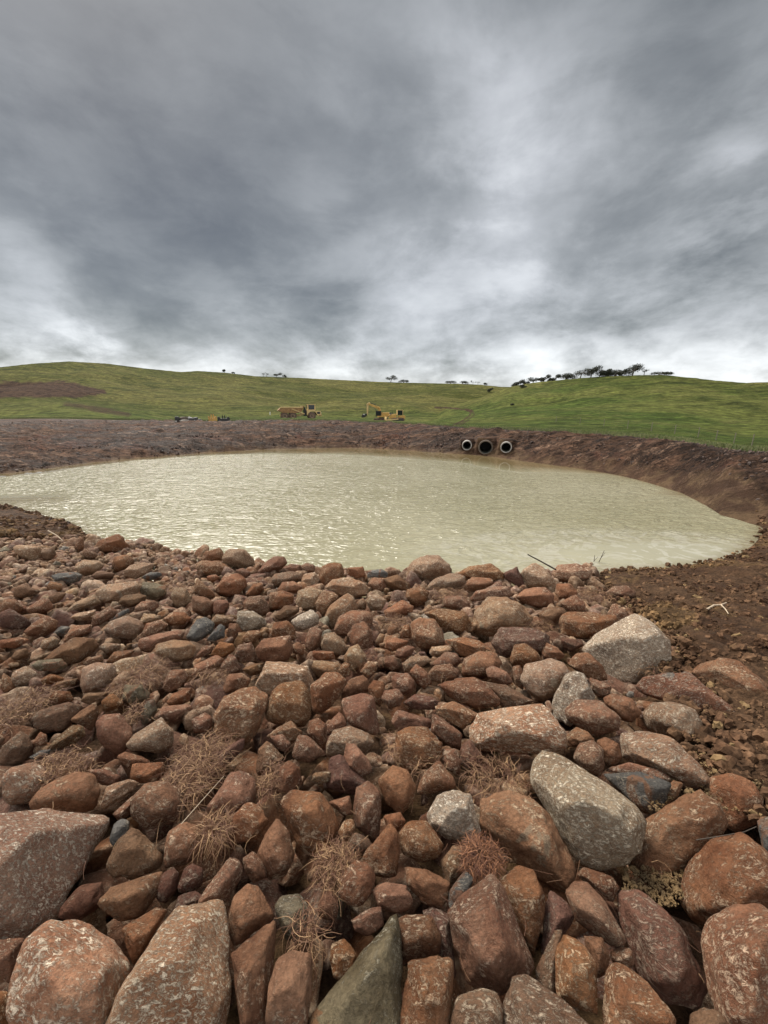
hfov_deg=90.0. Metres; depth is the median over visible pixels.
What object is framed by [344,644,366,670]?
rock
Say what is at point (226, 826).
straw tuft
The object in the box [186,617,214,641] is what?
rock
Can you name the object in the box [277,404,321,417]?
dump truck
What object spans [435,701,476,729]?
rock
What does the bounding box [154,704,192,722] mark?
rock
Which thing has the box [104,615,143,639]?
rock
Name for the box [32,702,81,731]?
rock
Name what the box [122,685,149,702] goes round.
rock
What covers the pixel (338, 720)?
rock
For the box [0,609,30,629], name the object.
rock
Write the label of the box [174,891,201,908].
rock
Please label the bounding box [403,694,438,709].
rock
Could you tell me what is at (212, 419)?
digger bucket
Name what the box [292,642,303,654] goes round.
rock
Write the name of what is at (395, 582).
rock
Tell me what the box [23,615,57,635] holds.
rock
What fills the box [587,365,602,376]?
tree
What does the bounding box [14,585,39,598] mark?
rock
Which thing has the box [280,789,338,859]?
rock
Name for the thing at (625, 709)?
rock
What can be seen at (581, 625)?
rock
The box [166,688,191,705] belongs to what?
rock
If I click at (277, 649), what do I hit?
rock
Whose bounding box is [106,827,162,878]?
rock
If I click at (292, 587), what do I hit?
rock
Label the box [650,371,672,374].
shrub
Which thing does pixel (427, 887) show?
rock
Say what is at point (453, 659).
rock
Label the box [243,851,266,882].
rock
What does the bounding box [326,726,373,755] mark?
rock
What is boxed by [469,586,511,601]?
rock
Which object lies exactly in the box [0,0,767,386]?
sky
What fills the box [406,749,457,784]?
straw tuft
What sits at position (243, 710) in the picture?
rock
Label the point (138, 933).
rock
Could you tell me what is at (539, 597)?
rock
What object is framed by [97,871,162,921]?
rock
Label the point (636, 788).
rock
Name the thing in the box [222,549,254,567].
rock
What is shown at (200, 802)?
twig
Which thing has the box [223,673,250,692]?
rock
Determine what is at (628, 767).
rock
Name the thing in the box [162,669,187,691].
rock
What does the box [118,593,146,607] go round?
rock
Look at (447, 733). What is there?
rock
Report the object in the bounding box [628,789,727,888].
rock
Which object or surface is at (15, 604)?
rock
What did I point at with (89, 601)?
rock
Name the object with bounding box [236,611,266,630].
rock
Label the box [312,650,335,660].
rock
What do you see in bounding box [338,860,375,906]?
rock
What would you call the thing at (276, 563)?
rock
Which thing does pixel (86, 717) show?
rock
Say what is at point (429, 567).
rock
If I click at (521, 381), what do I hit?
tree
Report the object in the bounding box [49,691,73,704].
rock
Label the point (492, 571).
rock
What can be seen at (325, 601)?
rock
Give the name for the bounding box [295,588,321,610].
rock
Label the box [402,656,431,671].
rock
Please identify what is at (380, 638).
rock
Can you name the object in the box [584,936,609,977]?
rock
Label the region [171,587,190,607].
rock
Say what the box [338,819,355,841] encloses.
rock
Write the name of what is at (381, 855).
rock
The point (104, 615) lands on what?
rock
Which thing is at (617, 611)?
rock
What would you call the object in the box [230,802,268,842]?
rock
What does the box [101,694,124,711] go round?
rock
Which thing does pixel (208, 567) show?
rock
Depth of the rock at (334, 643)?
3.91 m
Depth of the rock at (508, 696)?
2.99 m
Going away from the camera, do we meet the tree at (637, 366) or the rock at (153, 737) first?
the rock at (153, 737)
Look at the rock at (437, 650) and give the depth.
3.79 m
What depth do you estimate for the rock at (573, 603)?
5.24 m
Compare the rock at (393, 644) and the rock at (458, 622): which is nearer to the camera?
the rock at (393, 644)
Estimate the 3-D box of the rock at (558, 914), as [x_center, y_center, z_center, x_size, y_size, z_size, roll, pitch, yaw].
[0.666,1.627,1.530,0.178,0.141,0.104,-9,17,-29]
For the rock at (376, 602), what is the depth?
5.27 m
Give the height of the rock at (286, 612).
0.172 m
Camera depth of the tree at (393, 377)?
283.22 m
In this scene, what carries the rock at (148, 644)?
on the ground at (666, 405)
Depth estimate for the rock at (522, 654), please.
3.64 m
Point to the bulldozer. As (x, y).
(399, 413)
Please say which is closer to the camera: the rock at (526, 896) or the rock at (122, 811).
the rock at (526, 896)
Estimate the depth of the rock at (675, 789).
2.06 m
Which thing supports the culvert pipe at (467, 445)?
on the ground at (666, 405)
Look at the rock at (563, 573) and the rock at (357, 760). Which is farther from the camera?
the rock at (563, 573)
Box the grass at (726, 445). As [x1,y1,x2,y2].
[1,411,767,452]
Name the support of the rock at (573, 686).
on the ground at (666, 405)
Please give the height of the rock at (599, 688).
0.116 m
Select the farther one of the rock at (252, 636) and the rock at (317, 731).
the rock at (252, 636)
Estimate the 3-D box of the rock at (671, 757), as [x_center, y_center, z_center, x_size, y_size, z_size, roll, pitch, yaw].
[1.656,1.454,2.283,0.412,0.247,0.303,5,16,18]
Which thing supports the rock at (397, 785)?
on the ground at (666, 405)
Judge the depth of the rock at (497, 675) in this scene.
3.21 m
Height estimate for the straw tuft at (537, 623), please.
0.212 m
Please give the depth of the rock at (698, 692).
2.96 m
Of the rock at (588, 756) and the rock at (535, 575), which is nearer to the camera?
the rock at (588, 756)
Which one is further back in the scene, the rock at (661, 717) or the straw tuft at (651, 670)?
the straw tuft at (651, 670)
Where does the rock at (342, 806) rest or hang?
on the ground at (666, 405)
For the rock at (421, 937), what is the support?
on the ground at (666, 405)
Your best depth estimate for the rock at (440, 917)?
1.47 m
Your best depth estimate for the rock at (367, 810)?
1.91 m
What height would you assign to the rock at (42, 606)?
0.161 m
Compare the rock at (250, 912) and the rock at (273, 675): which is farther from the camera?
the rock at (273, 675)
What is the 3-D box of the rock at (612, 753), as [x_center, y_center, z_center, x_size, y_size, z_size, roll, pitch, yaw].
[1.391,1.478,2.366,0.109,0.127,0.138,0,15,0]
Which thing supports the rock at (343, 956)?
on the ground at (666, 405)
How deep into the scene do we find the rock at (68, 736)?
2.43 m
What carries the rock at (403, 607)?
on the ground at (666, 405)
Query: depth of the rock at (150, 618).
4.47 m
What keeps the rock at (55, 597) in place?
on the ground at (666, 405)
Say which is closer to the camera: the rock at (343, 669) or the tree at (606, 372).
the rock at (343, 669)
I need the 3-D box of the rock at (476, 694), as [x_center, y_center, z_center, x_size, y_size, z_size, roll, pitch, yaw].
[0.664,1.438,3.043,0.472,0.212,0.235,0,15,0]
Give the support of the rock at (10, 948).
on the ground at (666, 405)
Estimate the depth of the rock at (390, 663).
3.53 m
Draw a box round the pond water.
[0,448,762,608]
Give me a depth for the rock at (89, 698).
2.88 m
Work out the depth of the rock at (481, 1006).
1.20 m
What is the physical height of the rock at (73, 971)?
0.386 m
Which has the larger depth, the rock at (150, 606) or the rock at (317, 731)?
the rock at (150, 606)
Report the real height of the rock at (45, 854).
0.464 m
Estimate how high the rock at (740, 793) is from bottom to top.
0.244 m
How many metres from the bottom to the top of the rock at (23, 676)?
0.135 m
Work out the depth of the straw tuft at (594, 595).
5.70 m
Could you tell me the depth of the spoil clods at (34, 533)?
9.57 m
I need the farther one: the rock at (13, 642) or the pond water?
the pond water
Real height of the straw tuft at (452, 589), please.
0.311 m
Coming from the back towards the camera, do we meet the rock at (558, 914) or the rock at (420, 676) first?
the rock at (420, 676)
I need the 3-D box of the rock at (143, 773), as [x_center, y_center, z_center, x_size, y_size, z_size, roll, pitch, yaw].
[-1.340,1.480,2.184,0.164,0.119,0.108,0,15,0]
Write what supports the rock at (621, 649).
on the ground at (666, 405)
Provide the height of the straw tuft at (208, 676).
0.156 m
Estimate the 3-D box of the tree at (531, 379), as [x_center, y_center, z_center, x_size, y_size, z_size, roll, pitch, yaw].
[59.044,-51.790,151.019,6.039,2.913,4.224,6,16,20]
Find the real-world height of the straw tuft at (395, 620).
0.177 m
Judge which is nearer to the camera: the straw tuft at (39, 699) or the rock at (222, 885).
the rock at (222, 885)
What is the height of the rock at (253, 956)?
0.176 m
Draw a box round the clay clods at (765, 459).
[0,419,767,527]
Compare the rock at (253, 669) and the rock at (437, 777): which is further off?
the rock at (253, 669)
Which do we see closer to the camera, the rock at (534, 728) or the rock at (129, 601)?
the rock at (534, 728)
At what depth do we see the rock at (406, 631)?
4.28 m
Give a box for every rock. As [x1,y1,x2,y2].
[0,599,22,612]
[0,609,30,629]
[0,637,28,647]
[0,673,15,692]
[0,731,32,765]
[0,808,109,939]
[0,938,24,982]
[0,991,7,1023]
[1,762,53,804]
[5,919,129,1023]
[11,648,28,659]
[11,666,35,686]
[12,545,41,560]
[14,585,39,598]
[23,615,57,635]
[26,598,53,613]
[29,749,50,760]
[29,771,100,812]
[31,659,67,670]
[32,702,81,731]
[32,732,46,746]
[40,637,59,650]
[41,547,55,559]
[41,674,63,684]
[44,637,98,665]
[47,581,62,591]
[47,725,85,748]
[48,592,65,603]
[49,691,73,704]
[51,572,81,583]
[51,678,77,689]
[58,882,104,919]
[63,624,91,642]
[66,595,100,611]
[71,610,95,621]
[71,702,98,730]
[75,536,83,551]
[75,560,103,575]
[80,662,116,692]
[81,548,97,558]
[81,691,109,705]
[83,654,103,664]
[88,769,120,785]
[91,571,114,579]
[91,606,116,626]
[93,534,128,552]
[95,581,141,602]
[96,713,132,754]
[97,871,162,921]
[99,643,120,652]
[100,779,138,808]
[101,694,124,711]
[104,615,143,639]
[105,899,231,1023]
[106,650,134,662]
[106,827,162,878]
[109,819,128,846]
[111,608,128,620]
[112,555,133,572]
[113,798,130,819]
[117,752,149,767]
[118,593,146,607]
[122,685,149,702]
[122,907,166,964]
[124,562,154,578]
[126,717,173,752]
[129,781,185,828]
[130,762,165,783]
[135,601,158,611]
[138,630,184,652]
[140,582,166,599]
[140,613,158,623]
[140,699,157,724]
[141,620,167,636]
[142,572,161,579]
[154,640,195,661]
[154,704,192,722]
[156,867,178,903]
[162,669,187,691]
[163,612,190,625]
[164,822,204,868]
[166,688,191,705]
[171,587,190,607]
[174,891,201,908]
[177,863,202,892]
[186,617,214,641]
[191,712,211,732]
[192,596,213,614]
[192,645,213,659]
[192,655,223,676]
[193,578,214,598]
[195,560,231,575]
[198,858,242,903]
[201,548,223,560]
[206,624,224,641]
[207,574,219,581]
[207,771,255,821]
[211,614,232,624]
[211,641,234,656]
[213,600,228,614]
[213,686,267,743]
[213,738,244,772]
[216,573,246,596]
[220,654,240,674]
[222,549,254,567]
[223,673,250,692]
[226,623,242,642]
[228,883,274,945]
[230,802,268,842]
[231,920,275,1023]
[234,642,256,662]
[236,568,250,577]
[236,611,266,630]
[243,595,269,615]
[243,630,260,642]
[243,663,263,675]
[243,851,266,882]
[245,583,263,596]
[255,661,313,694]
[256,635,292,661]
[256,741,281,775]
[257,556,286,572]
[257,819,294,879]
[265,680,310,726]
[265,950,311,1023]
[266,721,301,743]
[269,571,302,587]
[269,590,293,609]
[270,734,290,751]
[271,621,295,640]
[275,605,298,619]
[275,761,301,793]
[275,893,308,941]
[277,581,301,593]
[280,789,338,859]
[283,564,301,571]
[291,610,318,629]
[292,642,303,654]
[292,734,325,762]
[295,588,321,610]
[301,563,314,572]
[301,572,318,584]
[305,626,322,650]
[307,718,326,750]
[308,913,402,1023]
[310,672,346,714]
[311,660,340,677]
[311,771,330,783]
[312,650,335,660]
[315,590,337,615]
[317,887,338,919]
[318,562,343,585]
[321,632,348,654]
[325,577,368,597]
[325,593,357,628]
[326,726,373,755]
[326,754,365,794]
[327,712,346,735]
[329,796,352,815]
[329,939,356,980]
[334,610,372,636]
[337,662,350,677]
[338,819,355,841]
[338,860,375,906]
[341,675,369,698]
[341,693,379,734]
[343,743,371,776]
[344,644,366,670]
[347,566,365,578]
[347,621,372,650]
[349,833,371,855]
[351,906,383,935]
[353,781,380,839]
[356,598,366,609]
[360,661,377,677]
[363,823,399,877]
[367,569,387,577]
[367,594,386,610]
[368,577,386,591]
[368,680,385,706]
[372,882,412,912]
[376,633,384,643]
[378,765,415,813]
[381,689,403,707]
[384,575,409,590]
[384,600,413,618]
[384,656,397,670]
[384,812,405,831]
[385,637,408,651]
[387,623,398,634]
[391,710,430,730]
[392,673,414,694]
[394,645,414,658]
[394,726,442,772]
[398,914,441,962]
[399,820,443,862]
[400,624,411,638]
[400,955,453,1023]
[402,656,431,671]
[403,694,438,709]
[405,867,449,908]
[406,555,450,581]
[406,586,428,606]
[410,618,444,648]
[410,664,431,688]
[417,761,455,794]
[423,907,455,977]
[424,608,470,635]
[426,573,465,590]
[427,790,480,839]
[428,663,459,682]
[429,645,451,655]
[431,652,460,667]
[431,714,461,749]
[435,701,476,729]
[437,677,499,709]
[440,845,466,890]
[441,749,460,775]
[443,596,469,609]
[446,637,490,656]
[447,873,533,995]
[448,871,473,906]
[450,988,502,1023]
[458,563,503,581]
[460,740,482,775]
[461,577,493,591]
[461,651,501,678]
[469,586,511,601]
[469,704,566,753]
[473,597,532,640]
[479,790,575,891]
[483,681,533,707]
[486,666,512,684]
[491,627,549,657]
[498,865,545,955]
[503,974,587,1023]
[504,567,524,586]
[510,643,541,666]
[512,665,523,689]
[516,587,553,607]
[520,658,569,700]
[521,563,554,588]
[530,750,646,870]
[535,930,562,993]
[539,607,565,625]
[541,642,564,659]
[541,890,573,954]
[551,671,594,726]
[552,563,591,582]
[555,583,577,599]
[555,935,597,1014]
[559,611,617,638]
[560,595,586,611]
[560,637,583,651]
[565,699,620,735]
[565,881,626,946]
[566,727,594,748]
[568,652,606,680]
[573,740,604,776]
[577,867,619,901]
[582,613,671,683]
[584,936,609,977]
[589,678,611,697]
[597,737,621,765]
[602,962,675,1023]
[603,585,635,597]
[603,693,641,722]
[603,771,670,815]
[606,762,671,780]
[607,604,627,620]
[610,947,633,966]
[617,889,707,1008]
[620,731,709,787]
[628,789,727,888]
[634,671,734,711]
[642,701,702,743]
[661,780,682,808]
[680,832,767,925]
[689,1007,726,1023]
[692,657,767,691]
[700,903,767,1023]
[705,773,762,831]
[757,816,767,850]
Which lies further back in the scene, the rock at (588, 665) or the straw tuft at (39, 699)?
the rock at (588, 665)
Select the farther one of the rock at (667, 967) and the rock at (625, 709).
the rock at (625, 709)
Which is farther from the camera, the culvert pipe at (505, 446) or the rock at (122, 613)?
the culvert pipe at (505, 446)
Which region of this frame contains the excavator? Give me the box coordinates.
[361,402,390,420]
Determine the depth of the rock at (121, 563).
6.95 m
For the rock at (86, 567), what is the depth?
6.48 m
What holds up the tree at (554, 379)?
on the ground at (666, 405)
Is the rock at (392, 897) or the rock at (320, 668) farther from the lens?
the rock at (320, 668)
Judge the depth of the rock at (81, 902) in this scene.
1.56 m
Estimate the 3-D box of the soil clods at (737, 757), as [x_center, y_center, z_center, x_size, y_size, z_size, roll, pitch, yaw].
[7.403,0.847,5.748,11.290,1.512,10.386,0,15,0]
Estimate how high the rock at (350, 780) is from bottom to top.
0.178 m
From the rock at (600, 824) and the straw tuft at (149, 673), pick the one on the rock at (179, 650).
the straw tuft at (149, 673)
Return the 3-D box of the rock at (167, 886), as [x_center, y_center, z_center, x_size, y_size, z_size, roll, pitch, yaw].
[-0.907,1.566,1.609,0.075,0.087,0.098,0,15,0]
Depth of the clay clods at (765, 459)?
24.64 m
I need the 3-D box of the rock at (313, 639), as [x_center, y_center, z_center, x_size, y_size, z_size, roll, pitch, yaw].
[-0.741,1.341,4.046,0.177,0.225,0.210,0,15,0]
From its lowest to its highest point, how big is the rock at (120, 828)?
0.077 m
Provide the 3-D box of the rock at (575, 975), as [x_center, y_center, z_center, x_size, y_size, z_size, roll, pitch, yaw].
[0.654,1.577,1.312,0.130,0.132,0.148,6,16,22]
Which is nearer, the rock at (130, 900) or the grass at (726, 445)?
the rock at (130, 900)
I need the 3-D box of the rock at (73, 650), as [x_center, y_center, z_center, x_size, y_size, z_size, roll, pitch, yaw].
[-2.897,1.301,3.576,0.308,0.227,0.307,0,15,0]
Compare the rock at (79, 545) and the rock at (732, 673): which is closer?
the rock at (732, 673)
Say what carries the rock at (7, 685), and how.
on the ground at (666, 405)
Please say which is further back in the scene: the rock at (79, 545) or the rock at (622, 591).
the rock at (79, 545)
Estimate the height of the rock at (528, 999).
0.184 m
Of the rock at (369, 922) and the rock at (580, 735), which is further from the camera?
the rock at (580, 735)
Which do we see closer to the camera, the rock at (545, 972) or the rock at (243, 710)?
the rock at (545, 972)
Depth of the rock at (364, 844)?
1.76 m
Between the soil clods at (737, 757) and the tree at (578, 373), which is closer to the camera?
the soil clods at (737, 757)
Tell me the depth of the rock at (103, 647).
3.69 m
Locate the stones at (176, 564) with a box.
[0,534,761,1016]
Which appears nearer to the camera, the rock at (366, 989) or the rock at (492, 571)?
the rock at (366, 989)
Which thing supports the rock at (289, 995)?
on the ground at (666, 405)
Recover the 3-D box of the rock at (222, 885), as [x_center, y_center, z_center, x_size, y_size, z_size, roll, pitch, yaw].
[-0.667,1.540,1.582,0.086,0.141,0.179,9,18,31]
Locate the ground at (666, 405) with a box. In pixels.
[0,361,767,1023]
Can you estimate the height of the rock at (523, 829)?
0.259 m
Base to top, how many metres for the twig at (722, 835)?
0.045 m
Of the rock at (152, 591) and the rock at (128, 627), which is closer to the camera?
the rock at (128, 627)
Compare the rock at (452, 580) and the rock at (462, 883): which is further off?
the rock at (452, 580)
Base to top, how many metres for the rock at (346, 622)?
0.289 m
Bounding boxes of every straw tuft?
[0,681,79,735]
[24,744,106,794]
[96,654,180,710]
[122,698,156,730]
[155,725,248,843]
[163,578,193,597]
[186,801,244,870]
[187,664,230,689]
[254,745,291,807]
[277,882,338,1004]
[304,829,362,909]
[355,647,383,670]
[375,613,412,632]
[378,729,404,766]
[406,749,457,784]
[427,585,472,609]
[452,827,510,886]
[458,743,537,809]
[515,614,566,641]
[575,586,619,606]
[636,660,675,675]
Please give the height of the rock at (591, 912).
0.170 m
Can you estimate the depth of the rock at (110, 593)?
5.22 m
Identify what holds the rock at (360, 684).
on the ground at (666, 405)
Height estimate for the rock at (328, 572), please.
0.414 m
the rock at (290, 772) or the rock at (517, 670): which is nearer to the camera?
the rock at (290, 772)
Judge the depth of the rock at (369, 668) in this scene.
3.41 m
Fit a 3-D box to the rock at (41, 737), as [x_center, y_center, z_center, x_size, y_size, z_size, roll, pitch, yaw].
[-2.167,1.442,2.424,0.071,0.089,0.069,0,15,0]
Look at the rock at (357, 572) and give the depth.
6.65 m
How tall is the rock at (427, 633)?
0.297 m
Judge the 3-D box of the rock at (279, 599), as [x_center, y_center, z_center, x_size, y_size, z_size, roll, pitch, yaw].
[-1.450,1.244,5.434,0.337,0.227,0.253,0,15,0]
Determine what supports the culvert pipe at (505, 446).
on the ground at (666, 405)
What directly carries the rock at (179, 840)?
on the ground at (666, 405)
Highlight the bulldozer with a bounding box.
[385,410,404,420]
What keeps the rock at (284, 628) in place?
on the ground at (666, 405)
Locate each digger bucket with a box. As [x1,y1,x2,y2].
[208,414,216,420]
[218,415,229,420]
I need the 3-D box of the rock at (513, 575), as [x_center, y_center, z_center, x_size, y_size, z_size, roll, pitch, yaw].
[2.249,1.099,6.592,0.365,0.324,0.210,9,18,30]
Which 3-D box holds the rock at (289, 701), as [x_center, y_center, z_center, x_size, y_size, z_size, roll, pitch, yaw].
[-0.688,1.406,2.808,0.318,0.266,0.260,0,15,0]
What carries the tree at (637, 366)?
on the ground at (666, 405)
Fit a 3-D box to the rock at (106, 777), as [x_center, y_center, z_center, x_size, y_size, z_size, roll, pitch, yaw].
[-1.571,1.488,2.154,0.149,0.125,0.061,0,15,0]
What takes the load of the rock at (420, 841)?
on the ground at (666, 405)
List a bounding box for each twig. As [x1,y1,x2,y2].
[181,776,223,823]
[527,554,555,569]
[696,827,754,840]
[706,602,728,613]
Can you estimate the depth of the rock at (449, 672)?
3.29 m
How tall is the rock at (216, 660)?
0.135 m
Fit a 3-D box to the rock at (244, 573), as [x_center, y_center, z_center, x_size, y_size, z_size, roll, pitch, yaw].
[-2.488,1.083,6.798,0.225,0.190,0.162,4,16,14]
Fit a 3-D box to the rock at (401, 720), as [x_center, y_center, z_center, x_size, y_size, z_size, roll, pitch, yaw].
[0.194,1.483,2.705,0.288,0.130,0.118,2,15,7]
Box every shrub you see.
[558,373,577,378]
[595,370,604,376]
[606,369,624,375]
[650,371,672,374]
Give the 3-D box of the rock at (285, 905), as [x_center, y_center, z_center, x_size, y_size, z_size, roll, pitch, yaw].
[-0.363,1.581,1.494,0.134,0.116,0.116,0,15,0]
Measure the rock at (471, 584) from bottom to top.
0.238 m
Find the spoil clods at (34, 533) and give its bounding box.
[0,503,104,540]
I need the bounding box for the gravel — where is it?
[622,744,767,907]
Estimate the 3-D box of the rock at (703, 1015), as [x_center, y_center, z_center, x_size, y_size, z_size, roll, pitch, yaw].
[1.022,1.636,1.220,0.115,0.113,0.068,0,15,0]
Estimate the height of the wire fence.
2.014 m
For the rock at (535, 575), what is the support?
on the ground at (666, 405)
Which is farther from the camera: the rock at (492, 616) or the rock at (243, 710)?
the rock at (492, 616)
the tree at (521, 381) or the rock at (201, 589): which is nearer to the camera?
the rock at (201, 589)
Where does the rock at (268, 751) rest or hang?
on the stones at (176, 564)
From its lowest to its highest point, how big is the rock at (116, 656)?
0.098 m
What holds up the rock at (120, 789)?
on the ground at (666, 405)
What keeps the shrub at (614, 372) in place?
on the ground at (666, 405)
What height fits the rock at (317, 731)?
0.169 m
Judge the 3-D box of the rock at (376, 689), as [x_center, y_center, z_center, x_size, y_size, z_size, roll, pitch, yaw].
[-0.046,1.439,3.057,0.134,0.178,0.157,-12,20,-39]
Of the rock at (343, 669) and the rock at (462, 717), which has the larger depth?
the rock at (343, 669)
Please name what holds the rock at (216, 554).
on the ground at (666, 405)
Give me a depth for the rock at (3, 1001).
1.23 m
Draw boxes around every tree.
[386,375,397,379]
[514,379,524,385]
[528,377,542,381]
[539,374,551,381]
[551,374,561,380]
[573,368,595,377]
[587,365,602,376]
[600,368,612,376]
[624,363,644,375]
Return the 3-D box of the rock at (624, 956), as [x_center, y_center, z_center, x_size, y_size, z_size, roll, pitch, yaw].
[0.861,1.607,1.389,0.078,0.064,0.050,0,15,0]
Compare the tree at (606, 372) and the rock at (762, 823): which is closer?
the rock at (762, 823)
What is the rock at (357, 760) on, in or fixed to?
on the ground at (666, 405)
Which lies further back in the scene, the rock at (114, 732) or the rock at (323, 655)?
the rock at (323, 655)
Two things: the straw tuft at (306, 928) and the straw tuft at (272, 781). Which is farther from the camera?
the straw tuft at (272, 781)
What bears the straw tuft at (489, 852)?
on the stones at (176, 564)
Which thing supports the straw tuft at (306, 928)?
on the rock at (285, 905)
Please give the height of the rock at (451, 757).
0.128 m
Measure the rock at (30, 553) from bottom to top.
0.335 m
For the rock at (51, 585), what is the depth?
5.44 m
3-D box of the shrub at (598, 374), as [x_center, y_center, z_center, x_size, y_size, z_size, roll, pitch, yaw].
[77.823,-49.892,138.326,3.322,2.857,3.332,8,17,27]
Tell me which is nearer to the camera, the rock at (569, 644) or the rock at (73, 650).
the rock at (73, 650)
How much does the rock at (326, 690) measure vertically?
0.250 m
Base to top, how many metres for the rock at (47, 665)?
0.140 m
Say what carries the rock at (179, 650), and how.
on the ground at (666, 405)
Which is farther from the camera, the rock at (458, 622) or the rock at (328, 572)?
the rock at (328, 572)
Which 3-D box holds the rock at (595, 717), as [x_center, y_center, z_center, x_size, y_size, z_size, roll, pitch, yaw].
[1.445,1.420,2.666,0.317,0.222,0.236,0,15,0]
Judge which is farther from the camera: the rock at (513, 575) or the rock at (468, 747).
the rock at (513, 575)
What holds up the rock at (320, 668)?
on the ground at (666, 405)
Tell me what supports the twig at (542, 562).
on the ground at (666, 405)
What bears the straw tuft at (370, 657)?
on the stones at (176, 564)
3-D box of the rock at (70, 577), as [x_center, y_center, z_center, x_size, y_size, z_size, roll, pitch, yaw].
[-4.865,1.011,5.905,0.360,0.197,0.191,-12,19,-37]
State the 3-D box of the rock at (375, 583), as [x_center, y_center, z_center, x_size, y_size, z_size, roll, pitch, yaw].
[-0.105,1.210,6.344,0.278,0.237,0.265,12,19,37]
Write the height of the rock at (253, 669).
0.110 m
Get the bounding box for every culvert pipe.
[462,440,471,449]
[478,440,492,453]
[500,441,511,452]
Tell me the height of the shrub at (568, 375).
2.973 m
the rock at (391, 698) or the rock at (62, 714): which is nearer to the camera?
the rock at (62, 714)
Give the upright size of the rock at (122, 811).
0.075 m
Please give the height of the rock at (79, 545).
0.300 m
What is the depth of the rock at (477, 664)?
3.41 m
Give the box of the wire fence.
[556,416,760,445]
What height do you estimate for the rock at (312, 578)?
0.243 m
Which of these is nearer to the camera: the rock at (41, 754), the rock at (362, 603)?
the rock at (41, 754)
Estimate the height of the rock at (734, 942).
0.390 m
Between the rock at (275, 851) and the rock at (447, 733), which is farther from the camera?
the rock at (447, 733)
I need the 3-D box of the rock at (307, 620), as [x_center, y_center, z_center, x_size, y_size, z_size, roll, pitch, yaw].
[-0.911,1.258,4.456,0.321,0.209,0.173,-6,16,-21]
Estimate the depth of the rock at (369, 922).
1.46 m
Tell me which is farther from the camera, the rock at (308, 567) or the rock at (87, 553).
the rock at (87, 553)
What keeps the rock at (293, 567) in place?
on the ground at (666, 405)
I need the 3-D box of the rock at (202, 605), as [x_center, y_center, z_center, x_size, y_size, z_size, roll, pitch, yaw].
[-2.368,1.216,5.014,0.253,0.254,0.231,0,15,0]
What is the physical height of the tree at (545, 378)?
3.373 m
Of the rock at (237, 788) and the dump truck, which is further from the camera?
the dump truck
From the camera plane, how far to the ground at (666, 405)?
32.84 m
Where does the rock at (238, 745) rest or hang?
on the ground at (666, 405)
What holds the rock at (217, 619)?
on the ground at (666, 405)
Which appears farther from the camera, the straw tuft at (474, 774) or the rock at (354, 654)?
the rock at (354, 654)
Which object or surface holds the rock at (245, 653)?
on the ground at (666, 405)
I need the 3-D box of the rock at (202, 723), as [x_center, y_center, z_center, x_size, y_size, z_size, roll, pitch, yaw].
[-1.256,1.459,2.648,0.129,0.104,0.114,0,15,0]
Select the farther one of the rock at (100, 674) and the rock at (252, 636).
the rock at (252, 636)
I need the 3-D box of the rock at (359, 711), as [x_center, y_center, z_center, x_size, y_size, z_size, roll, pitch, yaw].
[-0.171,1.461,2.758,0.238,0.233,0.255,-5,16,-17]
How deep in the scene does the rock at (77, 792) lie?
1.96 m
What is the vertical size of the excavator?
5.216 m
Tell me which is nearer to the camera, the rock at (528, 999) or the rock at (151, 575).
the rock at (528, 999)
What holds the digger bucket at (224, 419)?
on the ground at (666, 405)
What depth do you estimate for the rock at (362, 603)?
5.34 m
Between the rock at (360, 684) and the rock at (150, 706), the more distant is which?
the rock at (360, 684)
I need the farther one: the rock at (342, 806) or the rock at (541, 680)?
the rock at (541, 680)
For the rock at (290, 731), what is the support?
on the ground at (666, 405)
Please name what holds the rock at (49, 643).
on the ground at (666, 405)
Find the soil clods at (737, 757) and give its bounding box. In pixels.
[592,510,767,822]
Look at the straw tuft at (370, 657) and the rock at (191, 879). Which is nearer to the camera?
the rock at (191, 879)
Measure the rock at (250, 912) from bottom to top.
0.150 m
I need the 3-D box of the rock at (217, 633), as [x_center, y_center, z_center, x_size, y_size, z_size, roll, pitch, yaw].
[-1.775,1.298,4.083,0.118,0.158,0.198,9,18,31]
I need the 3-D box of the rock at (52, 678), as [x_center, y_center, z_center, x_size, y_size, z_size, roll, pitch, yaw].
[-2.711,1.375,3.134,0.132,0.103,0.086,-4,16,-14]
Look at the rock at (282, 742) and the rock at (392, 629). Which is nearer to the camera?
the rock at (282, 742)
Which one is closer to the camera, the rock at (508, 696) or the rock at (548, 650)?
the rock at (508, 696)
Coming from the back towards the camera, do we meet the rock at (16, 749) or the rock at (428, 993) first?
the rock at (16, 749)
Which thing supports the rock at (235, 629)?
on the ground at (666, 405)
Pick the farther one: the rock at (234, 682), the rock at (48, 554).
the rock at (48, 554)
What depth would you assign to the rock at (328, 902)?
1.51 m
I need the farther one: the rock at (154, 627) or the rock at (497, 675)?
the rock at (154, 627)
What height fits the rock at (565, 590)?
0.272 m
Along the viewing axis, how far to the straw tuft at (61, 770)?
2.19 m
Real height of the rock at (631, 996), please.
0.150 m
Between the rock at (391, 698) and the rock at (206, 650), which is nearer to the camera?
the rock at (391, 698)
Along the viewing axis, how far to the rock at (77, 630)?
4.06 m
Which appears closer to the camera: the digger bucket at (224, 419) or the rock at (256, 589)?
the rock at (256, 589)
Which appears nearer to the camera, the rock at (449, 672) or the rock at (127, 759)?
the rock at (127, 759)
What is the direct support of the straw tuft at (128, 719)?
on the stones at (176, 564)
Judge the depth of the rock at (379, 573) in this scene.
6.59 m
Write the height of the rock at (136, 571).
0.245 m
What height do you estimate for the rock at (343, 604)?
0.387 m
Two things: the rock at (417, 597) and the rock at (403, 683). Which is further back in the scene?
the rock at (417, 597)

